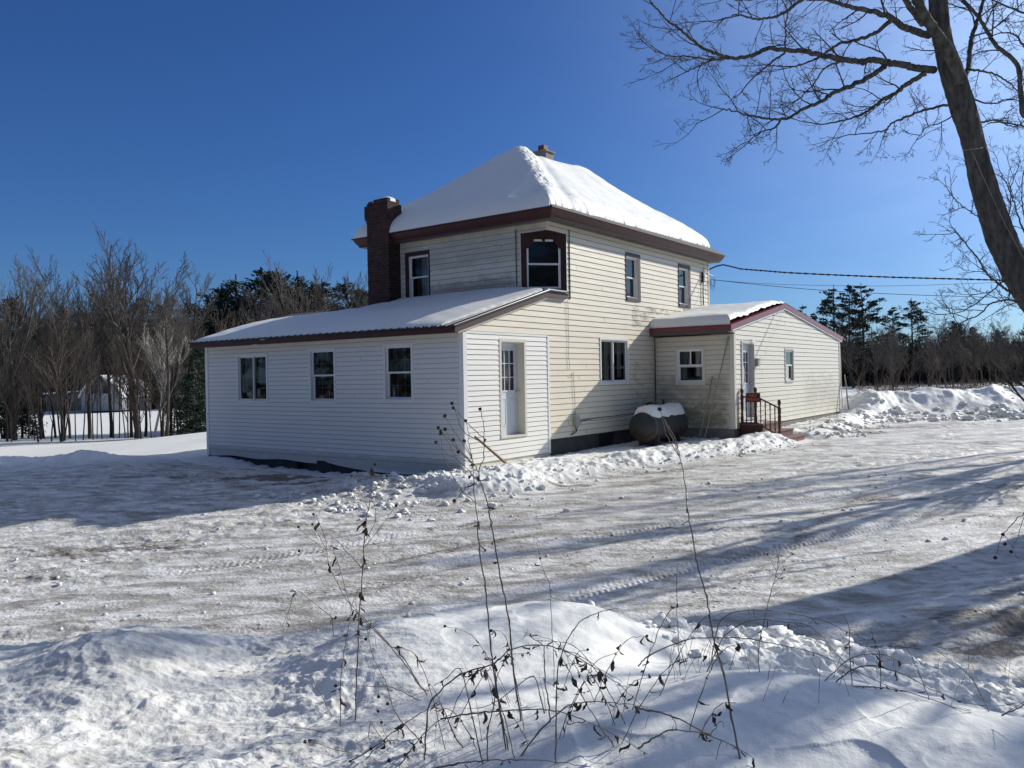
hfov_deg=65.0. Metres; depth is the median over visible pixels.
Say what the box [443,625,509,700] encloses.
dried weed
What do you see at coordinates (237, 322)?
bare tree
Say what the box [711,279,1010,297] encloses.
overhead cable
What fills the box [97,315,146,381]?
evergreen tree
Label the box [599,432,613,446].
basement window
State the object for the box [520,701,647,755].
bramble cane
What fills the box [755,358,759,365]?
mailbox
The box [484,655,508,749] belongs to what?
dried weed
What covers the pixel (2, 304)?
tree
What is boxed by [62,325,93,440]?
sapling
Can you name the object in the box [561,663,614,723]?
dried weed
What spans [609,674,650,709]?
dried weed
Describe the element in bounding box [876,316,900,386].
bare tree
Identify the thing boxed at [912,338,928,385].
bare tree
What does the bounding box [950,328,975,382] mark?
evergreen tree
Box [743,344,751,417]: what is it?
door
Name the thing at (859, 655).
bramble cane
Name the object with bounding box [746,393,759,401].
warning sign
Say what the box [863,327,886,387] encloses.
bare tree
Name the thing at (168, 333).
bare tree
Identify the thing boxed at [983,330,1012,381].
evergreen tree
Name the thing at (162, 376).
birch tree
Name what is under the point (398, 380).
window
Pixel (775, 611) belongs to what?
bramble cane
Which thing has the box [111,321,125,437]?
bare tree
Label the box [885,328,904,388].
bare tree
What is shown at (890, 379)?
sapling
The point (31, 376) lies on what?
sapling
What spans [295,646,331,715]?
dried weed
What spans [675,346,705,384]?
window
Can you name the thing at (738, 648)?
dried weed
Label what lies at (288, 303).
bare tree
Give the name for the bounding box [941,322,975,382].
evergreen tree
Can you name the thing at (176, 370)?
sapling
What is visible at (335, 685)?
dried weed
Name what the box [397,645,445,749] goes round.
dried weed
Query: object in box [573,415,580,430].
utility box
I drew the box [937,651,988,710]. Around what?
dried weed
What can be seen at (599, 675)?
bramble cane
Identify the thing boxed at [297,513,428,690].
dried weed
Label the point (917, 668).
dried weed
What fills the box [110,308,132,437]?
bare tree
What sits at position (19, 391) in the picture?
sapling
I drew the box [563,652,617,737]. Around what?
dried weed
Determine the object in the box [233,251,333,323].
bare tree
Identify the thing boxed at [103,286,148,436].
bare tree
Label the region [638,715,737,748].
bramble cane
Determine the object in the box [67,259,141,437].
maple tree
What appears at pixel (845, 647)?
dried weed
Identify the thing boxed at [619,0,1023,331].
maple tree
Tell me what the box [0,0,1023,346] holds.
sky
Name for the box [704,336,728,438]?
pole
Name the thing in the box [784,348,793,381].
window
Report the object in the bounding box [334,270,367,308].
bare tree
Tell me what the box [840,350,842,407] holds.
pole
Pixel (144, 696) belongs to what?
snow bank
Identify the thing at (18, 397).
sapling
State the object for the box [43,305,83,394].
evergreen tree
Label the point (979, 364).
bare tree
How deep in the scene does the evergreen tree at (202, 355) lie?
41.72 m
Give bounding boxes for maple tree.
[0,253,63,439]
[12,266,75,438]
[23,245,122,438]
[42,274,84,435]
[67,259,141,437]
[70,221,197,438]
[133,276,184,436]
[167,259,227,423]
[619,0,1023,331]
[946,0,1023,244]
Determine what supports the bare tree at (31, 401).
on the snow field
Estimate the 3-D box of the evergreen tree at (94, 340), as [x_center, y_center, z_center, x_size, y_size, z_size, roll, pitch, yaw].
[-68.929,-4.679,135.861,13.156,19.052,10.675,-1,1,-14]
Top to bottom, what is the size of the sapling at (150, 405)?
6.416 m
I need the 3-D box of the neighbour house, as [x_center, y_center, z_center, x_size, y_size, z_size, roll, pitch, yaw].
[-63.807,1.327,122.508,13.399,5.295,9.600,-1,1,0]
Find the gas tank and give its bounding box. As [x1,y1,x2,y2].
[629,399,688,445]
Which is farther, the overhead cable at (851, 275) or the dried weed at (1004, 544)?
the overhead cable at (851, 275)
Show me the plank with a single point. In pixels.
(494, 453)
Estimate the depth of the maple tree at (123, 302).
42.80 m
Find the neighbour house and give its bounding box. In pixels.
[44,375,151,410]
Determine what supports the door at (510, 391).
in the farmhouse
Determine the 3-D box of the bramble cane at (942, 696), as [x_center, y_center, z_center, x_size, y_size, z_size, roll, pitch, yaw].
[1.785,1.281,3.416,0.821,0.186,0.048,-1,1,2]
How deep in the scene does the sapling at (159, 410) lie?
40.44 m
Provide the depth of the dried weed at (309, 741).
3.17 m
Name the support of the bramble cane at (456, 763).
on the snow bank
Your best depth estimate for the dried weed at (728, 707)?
2.96 m
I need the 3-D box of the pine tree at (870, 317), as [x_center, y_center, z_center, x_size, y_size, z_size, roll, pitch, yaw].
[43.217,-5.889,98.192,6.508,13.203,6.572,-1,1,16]
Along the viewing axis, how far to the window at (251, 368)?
21.05 m
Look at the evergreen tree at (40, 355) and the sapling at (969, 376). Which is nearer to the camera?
the sapling at (969, 376)
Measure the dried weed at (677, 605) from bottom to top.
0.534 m
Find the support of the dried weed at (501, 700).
on the snow bank
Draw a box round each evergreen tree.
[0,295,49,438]
[0,346,29,433]
[0,368,47,438]
[18,316,56,401]
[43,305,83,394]
[69,307,136,385]
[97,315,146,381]
[110,297,157,402]
[124,302,176,401]
[161,285,253,408]
[169,338,205,433]
[169,351,205,434]
[174,303,198,397]
[181,300,229,421]
[192,274,253,332]
[199,268,322,335]
[204,267,299,348]
[258,270,331,318]
[298,278,343,310]
[315,279,361,310]
[345,287,367,307]
[934,321,969,381]
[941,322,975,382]
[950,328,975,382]
[966,326,986,378]
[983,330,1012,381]
[1012,323,1023,371]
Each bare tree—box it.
[0,279,28,441]
[0,366,9,405]
[12,324,44,441]
[26,283,62,437]
[35,284,85,438]
[35,300,92,440]
[65,325,86,440]
[75,300,99,439]
[81,321,101,439]
[88,302,107,438]
[90,348,105,438]
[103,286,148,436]
[103,330,123,437]
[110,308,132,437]
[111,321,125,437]
[127,287,191,435]
[130,282,166,436]
[142,302,199,435]
[146,286,188,400]
[147,313,182,435]
[151,321,191,434]
[166,342,184,435]
[170,333,194,424]
[181,288,205,432]
[228,297,246,328]
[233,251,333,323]
[246,301,265,323]
[248,288,281,322]
[255,280,298,318]
[273,299,289,317]
[298,275,324,312]
[307,265,343,310]
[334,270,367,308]
[346,271,367,307]
[836,325,861,387]
[837,313,863,387]
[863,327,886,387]
[866,326,886,387]
[873,328,902,386]
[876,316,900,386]
[881,333,904,389]
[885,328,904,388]
[885,330,902,378]
[894,333,909,385]
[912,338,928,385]
[918,332,943,384]
[921,315,959,385]
[924,336,946,387]
[934,317,962,384]
[935,322,956,383]
[940,332,960,384]
[953,334,967,384]
[955,315,982,384]
[956,325,992,386]
[966,324,992,383]
[968,332,993,384]
[976,336,1002,382]
[980,315,1016,375]
[985,325,1005,382]
[988,353,1023,400]
[990,321,1017,383]
[993,334,1017,381]
[1005,338,1023,380]
[1008,330,1023,377]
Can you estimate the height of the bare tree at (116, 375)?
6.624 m
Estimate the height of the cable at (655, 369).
2.658 m
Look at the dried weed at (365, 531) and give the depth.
3.44 m
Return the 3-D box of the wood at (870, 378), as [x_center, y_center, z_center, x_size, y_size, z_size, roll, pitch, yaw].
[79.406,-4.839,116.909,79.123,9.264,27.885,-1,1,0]
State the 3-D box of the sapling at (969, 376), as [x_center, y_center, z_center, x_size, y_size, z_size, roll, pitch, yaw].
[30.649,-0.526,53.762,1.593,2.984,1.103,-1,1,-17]
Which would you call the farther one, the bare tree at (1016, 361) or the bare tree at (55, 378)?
the bare tree at (55, 378)
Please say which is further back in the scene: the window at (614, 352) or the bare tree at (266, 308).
the bare tree at (266, 308)
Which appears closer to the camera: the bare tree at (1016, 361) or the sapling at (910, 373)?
the bare tree at (1016, 361)
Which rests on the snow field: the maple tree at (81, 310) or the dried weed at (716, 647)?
the maple tree at (81, 310)
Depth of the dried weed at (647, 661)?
3.23 m
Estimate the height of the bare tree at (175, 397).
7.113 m
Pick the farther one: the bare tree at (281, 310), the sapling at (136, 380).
the bare tree at (281, 310)
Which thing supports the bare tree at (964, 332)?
on the snow field
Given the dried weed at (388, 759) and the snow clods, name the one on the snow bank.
the dried weed at (388, 759)
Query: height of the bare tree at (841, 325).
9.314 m
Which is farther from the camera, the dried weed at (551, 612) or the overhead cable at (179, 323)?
the overhead cable at (179, 323)
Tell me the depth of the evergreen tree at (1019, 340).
107.23 m
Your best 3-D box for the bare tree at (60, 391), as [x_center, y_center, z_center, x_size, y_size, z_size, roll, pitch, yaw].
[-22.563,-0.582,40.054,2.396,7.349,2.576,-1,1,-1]
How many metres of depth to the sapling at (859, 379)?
60.58 m
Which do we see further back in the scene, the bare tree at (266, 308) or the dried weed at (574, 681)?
the bare tree at (266, 308)
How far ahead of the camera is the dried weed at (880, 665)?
3.35 m
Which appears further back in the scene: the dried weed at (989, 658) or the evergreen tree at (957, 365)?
the evergreen tree at (957, 365)
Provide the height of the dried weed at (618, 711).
0.369 m
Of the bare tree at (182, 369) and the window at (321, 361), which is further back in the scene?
the bare tree at (182, 369)
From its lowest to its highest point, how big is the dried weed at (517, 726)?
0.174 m
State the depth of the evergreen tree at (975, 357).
105.64 m
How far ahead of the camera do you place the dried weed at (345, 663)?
3.41 m
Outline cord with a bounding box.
[962,147,1023,258]
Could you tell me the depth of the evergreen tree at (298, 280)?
63.31 m
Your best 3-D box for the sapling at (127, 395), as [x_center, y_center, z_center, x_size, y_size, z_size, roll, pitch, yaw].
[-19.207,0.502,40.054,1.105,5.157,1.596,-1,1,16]
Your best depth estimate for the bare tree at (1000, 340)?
86.49 m
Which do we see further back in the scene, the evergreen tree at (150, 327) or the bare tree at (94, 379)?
the evergreen tree at (150, 327)
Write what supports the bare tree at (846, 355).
on the snow field
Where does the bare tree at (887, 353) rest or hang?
on the snow field
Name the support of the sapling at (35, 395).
on the snow field
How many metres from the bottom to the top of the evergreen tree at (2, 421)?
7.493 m
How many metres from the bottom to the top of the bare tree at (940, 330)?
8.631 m
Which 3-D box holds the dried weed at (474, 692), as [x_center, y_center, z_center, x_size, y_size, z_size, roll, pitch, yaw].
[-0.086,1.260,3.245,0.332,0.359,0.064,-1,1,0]
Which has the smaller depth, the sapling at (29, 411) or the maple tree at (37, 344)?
the sapling at (29, 411)
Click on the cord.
(990, 193)
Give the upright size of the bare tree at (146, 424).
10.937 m
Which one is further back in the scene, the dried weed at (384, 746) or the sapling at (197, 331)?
the sapling at (197, 331)
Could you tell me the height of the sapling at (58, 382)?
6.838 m
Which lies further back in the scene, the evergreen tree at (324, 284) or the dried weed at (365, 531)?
the evergreen tree at (324, 284)
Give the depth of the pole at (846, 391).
30.60 m
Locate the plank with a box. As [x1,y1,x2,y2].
[474,436,506,463]
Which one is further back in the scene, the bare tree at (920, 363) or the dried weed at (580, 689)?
the bare tree at (920, 363)
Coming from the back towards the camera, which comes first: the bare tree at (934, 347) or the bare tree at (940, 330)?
the bare tree at (940, 330)
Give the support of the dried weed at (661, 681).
on the snow bank
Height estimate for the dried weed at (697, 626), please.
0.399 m
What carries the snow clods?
on the driveway
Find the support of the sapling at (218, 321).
on the snow field
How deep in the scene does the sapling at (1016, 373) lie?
53.69 m
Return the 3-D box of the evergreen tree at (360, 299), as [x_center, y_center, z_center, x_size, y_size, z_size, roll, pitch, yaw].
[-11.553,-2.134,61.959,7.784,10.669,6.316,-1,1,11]
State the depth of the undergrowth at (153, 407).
130.16 m
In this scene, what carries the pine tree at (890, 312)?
on the snow field
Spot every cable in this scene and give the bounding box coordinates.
[0,304,367,330]
[571,413,633,434]
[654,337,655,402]
[709,264,1002,280]
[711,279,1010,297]
[721,280,999,285]
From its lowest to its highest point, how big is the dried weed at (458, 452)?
1.311 m
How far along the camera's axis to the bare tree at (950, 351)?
83.44 m
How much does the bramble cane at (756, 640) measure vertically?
0.192 m
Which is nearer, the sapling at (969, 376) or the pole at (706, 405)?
the pole at (706, 405)
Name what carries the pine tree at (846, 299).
on the snow field
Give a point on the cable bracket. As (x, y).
(703, 277)
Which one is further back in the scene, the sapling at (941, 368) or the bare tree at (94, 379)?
the sapling at (941, 368)
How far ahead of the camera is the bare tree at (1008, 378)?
17.28 m
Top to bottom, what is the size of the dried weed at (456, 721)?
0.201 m
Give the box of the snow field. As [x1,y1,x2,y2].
[0,380,1023,476]
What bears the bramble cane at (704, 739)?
on the snow bank
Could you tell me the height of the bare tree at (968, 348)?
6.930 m
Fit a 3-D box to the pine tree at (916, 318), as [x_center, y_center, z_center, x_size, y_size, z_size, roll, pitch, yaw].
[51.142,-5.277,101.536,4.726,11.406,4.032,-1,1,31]
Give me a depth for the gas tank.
20.89 m
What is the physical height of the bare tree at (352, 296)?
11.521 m
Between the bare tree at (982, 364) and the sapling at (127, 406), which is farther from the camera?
the bare tree at (982, 364)
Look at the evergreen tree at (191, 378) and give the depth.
40.84 m
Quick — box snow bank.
[0,384,1023,767]
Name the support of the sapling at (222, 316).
on the snow field
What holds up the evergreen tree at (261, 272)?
on the snow field
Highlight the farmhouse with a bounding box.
[189,144,842,475]
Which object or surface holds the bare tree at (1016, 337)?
on the snow field
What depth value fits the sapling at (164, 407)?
43.19 m
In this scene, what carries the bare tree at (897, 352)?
on the snow field
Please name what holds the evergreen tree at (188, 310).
on the snow field
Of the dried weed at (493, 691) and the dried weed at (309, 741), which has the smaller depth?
the dried weed at (493, 691)
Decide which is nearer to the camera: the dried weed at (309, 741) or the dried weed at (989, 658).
the dried weed at (309, 741)
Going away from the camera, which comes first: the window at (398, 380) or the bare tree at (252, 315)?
the window at (398, 380)
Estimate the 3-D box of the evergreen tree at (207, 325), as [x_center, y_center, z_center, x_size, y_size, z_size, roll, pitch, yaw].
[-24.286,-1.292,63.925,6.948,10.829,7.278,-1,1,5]
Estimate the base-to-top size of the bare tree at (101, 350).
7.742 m
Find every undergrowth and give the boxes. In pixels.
[1,333,187,408]
[840,338,1023,385]
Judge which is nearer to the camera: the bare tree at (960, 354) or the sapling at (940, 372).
the sapling at (940, 372)
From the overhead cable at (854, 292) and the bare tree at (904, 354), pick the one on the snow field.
the bare tree at (904, 354)
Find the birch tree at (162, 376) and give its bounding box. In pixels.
[136,320,192,437]
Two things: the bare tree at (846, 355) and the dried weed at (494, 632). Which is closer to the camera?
the dried weed at (494, 632)
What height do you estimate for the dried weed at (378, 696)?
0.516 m
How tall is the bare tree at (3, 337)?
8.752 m
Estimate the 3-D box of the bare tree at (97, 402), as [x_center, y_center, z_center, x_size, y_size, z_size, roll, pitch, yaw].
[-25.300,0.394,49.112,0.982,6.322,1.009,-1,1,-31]
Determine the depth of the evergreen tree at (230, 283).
65.50 m
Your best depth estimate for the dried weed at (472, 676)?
2.96 m
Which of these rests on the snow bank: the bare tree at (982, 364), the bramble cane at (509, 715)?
the bramble cane at (509, 715)
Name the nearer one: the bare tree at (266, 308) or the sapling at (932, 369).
the bare tree at (266, 308)
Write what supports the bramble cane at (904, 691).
on the snow bank
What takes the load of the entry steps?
on the driveway
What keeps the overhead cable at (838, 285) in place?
attached to the farmhouse
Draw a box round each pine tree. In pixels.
[810,313,820,322]
[816,284,852,352]
[827,284,872,386]
[837,285,891,386]
[876,307,911,380]
[896,301,933,384]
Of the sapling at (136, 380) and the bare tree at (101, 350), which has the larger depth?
the sapling at (136, 380)
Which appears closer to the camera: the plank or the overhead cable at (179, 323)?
the plank
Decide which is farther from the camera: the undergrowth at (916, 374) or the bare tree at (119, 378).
the undergrowth at (916, 374)
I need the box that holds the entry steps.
[740,387,805,440]
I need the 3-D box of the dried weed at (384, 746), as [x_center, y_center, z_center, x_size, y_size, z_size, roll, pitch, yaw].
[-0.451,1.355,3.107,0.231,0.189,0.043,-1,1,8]
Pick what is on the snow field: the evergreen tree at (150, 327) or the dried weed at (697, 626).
the evergreen tree at (150, 327)
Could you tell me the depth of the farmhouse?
20.43 m
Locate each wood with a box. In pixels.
[0,304,248,410]
[840,326,1023,385]
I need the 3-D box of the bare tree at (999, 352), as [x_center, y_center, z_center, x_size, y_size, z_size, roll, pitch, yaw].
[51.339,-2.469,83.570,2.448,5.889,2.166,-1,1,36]
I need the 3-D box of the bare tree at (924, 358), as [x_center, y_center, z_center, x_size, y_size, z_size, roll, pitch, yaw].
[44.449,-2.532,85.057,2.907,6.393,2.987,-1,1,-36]
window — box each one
[236,353,268,402]
[308,339,343,402]
[382,334,425,401]
[405,250,429,297]
[515,229,570,299]
[599,337,628,384]
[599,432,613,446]
[625,252,640,301]
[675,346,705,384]
[678,263,690,307]
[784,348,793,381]
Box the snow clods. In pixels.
[4,397,1023,711]
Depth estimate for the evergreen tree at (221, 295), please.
61.54 m
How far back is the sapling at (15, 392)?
47.93 m
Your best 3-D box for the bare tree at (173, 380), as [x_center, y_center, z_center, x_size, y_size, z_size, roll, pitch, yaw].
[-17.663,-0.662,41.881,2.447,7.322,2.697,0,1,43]
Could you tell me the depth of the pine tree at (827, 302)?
97.91 m
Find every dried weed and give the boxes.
[284,590,336,640]
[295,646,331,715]
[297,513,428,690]
[303,739,352,753]
[330,601,355,726]
[331,463,397,719]
[331,545,427,694]
[334,684,421,700]
[349,691,443,761]
[364,626,423,744]
[366,709,423,757]
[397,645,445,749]
[400,713,451,763]
[427,683,463,747]
[434,414,506,748]
[434,668,483,763]
[438,708,476,748]
[439,402,521,720]
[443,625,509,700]
[450,669,492,716]
[456,652,530,726]
[463,676,544,713]
[467,670,514,757]
[478,664,495,709]
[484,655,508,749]
[486,648,514,761]
[490,629,523,728]
[496,708,529,743]
[525,632,595,702]
[535,545,556,686]
[537,640,625,723]
[543,646,550,721]
[553,608,618,761]
[559,673,603,738]
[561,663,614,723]
[562,658,614,746]
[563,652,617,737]
[564,648,588,690]
[594,635,653,702]
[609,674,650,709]
[622,656,706,742]
[632,604,694,709]
[657,407,740,758]
[659,608,734,695]
[670,566,680,675]
[689,643,740,729]
[699,702,734,737]
[758,544,793,671]
[844,616,853,685]
[870,631,884,686]
[896,631,929,699]
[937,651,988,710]
[943,652,1023,680]
[993,512,1023,560]
[1001,703,1023,715]
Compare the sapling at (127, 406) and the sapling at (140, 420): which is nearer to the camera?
the sapling at (140, 420)
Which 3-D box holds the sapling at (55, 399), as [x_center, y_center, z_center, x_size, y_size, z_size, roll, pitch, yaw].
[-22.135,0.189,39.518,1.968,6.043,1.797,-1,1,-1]
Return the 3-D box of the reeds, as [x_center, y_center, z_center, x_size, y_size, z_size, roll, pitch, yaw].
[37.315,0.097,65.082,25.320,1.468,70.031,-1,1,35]
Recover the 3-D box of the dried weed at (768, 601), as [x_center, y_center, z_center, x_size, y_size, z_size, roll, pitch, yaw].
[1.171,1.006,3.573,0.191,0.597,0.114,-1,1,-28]
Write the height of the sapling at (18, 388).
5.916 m
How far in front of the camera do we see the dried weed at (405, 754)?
3.01 m
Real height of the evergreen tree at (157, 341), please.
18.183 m
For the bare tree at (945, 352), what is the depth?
89.82 m
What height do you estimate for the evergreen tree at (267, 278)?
12.835 m
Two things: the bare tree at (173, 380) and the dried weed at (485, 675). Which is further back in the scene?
the bare tree at (173, 380)
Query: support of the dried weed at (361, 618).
on the snow bank
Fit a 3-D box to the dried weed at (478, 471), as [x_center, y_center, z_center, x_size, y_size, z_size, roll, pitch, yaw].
[-0.124,0.732,3.227,0.318,1.328,0.128,-1,1,0]
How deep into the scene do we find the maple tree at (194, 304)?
46.63 m
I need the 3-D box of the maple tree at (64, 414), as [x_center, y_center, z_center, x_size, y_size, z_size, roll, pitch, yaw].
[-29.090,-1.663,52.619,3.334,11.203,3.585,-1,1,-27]
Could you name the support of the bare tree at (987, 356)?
on the snow field
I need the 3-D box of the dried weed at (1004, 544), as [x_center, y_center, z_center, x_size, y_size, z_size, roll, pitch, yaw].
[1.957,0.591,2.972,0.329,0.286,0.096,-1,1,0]
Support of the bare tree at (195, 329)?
on the snow field
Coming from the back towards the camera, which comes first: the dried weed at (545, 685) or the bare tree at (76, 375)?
the bare tree at (76, 375)
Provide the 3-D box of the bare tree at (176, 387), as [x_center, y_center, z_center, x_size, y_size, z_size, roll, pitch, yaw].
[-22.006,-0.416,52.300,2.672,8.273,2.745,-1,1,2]
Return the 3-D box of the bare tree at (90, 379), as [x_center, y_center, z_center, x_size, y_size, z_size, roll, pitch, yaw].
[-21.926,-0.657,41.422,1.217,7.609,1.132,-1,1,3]
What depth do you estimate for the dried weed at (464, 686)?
3.29 m
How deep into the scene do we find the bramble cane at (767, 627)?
3.81 m
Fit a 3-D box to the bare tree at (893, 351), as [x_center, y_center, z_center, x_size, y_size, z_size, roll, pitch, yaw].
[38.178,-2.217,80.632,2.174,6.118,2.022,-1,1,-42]
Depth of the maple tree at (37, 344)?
49.51 m
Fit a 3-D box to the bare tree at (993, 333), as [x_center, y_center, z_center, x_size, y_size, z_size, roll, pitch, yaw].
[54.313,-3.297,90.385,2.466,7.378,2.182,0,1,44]
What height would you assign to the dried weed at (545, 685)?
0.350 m
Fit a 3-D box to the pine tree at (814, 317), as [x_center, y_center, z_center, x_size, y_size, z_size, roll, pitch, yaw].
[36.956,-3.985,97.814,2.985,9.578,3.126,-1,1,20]
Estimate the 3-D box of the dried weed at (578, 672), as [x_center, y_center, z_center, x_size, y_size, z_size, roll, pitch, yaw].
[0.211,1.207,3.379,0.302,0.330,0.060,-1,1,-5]
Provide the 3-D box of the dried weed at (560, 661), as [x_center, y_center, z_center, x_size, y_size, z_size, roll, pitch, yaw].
[0.268,1.109,2.907,0.244,0.601,0.076,-1,1,0]
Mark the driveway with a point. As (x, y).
(50, 513)
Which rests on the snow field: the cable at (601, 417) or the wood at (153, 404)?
the wood at (153, 404)
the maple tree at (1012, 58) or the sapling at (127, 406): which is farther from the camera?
the sapling at (127, 406)
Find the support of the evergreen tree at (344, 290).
on the snow field
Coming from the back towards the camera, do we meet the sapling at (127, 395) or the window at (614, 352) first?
the sapling at (127, 395)
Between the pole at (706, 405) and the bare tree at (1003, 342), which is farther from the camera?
the bare tree at (1003, 342)
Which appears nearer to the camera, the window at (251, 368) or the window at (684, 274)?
the window at (251, 368)
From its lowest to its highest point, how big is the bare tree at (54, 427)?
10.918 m
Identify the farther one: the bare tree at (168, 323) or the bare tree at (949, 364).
the bare tree at (949, 364)
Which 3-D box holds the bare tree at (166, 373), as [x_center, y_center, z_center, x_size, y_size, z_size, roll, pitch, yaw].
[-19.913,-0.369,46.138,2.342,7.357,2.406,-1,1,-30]
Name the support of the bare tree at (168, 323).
on the snow field
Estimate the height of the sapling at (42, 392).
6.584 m
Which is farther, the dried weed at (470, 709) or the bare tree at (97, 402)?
the bare tree at (97, 402)
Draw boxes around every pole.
[698,376,712,438]
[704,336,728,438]
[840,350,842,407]
[844,374,848,408]
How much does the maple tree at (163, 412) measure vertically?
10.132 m
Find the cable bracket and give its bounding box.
[702,264,712,304]
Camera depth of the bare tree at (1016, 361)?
16.79 m
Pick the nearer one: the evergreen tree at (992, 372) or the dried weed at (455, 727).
the dried weed at (455, 727)
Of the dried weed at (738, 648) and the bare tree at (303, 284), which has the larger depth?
the bare tree at (303, 284)
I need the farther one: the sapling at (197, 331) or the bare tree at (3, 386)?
the sapling at (197, 331)
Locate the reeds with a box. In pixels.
[844,377,1023,394]
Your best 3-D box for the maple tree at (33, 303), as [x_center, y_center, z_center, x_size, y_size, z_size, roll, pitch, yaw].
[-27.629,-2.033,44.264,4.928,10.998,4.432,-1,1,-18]
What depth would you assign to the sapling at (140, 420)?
43.20 m
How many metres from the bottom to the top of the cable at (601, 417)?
0.498 m
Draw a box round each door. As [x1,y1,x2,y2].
[501,343,519,434]
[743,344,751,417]
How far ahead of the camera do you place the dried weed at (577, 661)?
3.56 m
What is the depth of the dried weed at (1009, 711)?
3.01 m
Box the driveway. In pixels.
[0,403,1023,682]
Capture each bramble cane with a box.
[423,634,642,760]
[431,759,590,767]
[440,708,646,753]
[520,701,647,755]
[634,706,754,767]
[638,637,971,710]
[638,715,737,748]
[706,619,868,684]
[711,609,864,666]
[824,653,902,680]
[835,665,1023,705]
[852,686,970,712]
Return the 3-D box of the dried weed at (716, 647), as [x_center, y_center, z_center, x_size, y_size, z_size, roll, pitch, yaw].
[0.691,0.719,2.933,0.292,1.274,0.145,-1,1,21]
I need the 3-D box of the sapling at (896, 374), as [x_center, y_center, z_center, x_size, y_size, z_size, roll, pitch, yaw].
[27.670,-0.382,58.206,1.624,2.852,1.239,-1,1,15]
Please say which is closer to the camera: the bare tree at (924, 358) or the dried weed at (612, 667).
the dried weed at (612, 667)
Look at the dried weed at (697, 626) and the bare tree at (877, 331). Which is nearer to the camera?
the dried weed at (697, 626)
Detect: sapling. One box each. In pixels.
[0,315,36,438]
[0,342,35,418]
[0,347,40,441]
[2,345,48,438]
[2,363,34,439]
[12,346,34,439]
[13,312,45,438]
[17,336,77,439]
[27,308,84,441]
[31,330,84,441]
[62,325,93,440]
[102,327,145,437]
[104,315,157,409]
[112,333,158,438]
[114,346,142,438]
[118,342,149,437]
[131,324,163,437]
[131,324,202,418]
[134,331,182,436]
[155,370,171,428]
[178,301,208,405]
[204,312,233,335]
[210,301,237,330]
[851,362,869,389]
[883,366,898,390]
[884,362,903,389]
[903,355,922,390]
[924,349,941,386]
[929,358,946,387]
[933,354,950,388]
[958,355,978,387]
[1008,360,1023,384]
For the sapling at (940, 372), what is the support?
on the snow field
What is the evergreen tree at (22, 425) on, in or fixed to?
on the snow field
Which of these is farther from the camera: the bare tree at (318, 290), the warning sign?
the bare tree at (318, 290)
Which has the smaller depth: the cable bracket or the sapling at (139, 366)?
the cable bracket
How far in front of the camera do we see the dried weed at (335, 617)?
4.61 m

